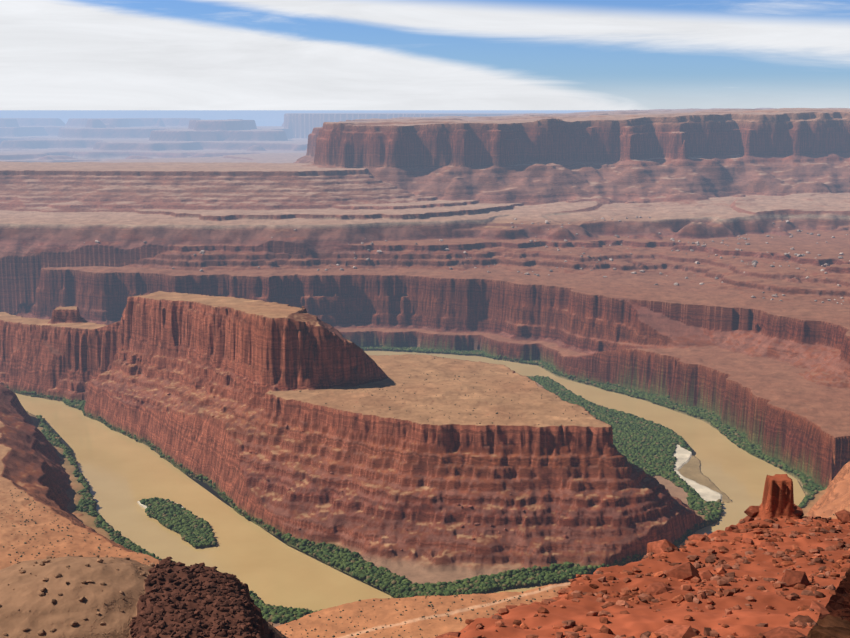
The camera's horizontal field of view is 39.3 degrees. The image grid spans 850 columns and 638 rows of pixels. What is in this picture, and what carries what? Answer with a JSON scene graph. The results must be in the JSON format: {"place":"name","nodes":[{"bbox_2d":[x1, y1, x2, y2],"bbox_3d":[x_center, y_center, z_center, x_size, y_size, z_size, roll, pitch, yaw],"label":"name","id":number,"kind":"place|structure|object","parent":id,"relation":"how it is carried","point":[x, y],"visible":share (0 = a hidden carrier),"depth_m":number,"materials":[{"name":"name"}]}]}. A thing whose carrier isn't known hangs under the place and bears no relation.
{"place":"outdoors","nodes":[
{"label":"outdoors","id":0,"kind":"place"},
{"bbox_2d":[15,351,804,610],"bbox_3d":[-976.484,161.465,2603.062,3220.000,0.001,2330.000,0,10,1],"label":"river","id":1,"kind":"structure","parent":0,"point":[122,474],"depth_m":1920.75,"materials":[{"name":"liquid"}]},
{"bbox_2d":[0,108,849,637],"bbox_3d":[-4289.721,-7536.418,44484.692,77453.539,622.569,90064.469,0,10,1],"label":"terrain","id":2,"kind":"structure","parent":0,"point":[270,212],"depth_m":2588.62,"materials":[{"name":"brown stone"}]},
{"bbox_2d":[0,555,274,637],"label":"rubble","id":3,"kind":"object","parent":2,"relation":"on","point":[182,617],"visible":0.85,"depth_m":683.60,"materials":[{"name":"stone"}]},
{"bbox_2d":[0,294,657,554],"bbox_3d":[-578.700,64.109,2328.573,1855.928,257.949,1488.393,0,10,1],"label":"talus blocks","id":4,"kind":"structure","parent":2,"relation":"on","point":[469,506],"depth_m":1724.39,"materials":[{"name":"stone"}]},
{"bbox_2d":[7,344,825,623],"bbox_3d":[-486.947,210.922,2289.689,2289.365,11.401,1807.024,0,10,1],"label":"riverside vegetation","id":5,"kind":"object","parent":2,"relation":"on","point":[646,446],"visible":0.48,"depth_m":1853.71,"materials":[{"name":"green plant"}]},
{"bbox_2d":[0,488,834,637],"bbox_3d":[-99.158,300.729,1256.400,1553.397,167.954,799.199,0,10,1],"label":"shrubs","id":6,"kind":"object","parent":2,"relation":"on","point":[286,624],"visible":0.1,"depth_m":1278.76,"materials":[{"name":"green plant"}]},
{"bbox_2d":[270,354,586,424],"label":"mesa scrub","id":7,"kind":"object","parent":2,"relation":"on","point":[457,395],"visible":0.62,"depth_m":1913.83,"materials":[{"name":"green plant"}]},
{"bbox_2d":[76,157,849,303],"bbox_3d":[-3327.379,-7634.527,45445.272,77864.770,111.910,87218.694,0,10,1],"label":"boulders","id":8,"kind":"object","parent":2,"relation":"on","point":[754,262],"visible":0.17,"depth_m":3198.74,"materials":[{"name":"stone"}]},
{"bbox_2d":[435,504,849,637],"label":"blocks","id":9,"kind":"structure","parent":2,"relation":"on","point":[690,571],"depth_m":248.96,"materials":[{"name":"stone"}]},
{"bbox_2d":[448,475,849,637],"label":"rubble","id":10,"kind":"object","parent":2,"relation":"on","point":[720,567],"visible":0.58,"depth_m":242.01,"materials":[{"name":"stone"}]},
{"bbox_2d":[0,0,849,109],"label":"sky","id":11,"kind":"structure","parent":0,"point":[55,54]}
]}

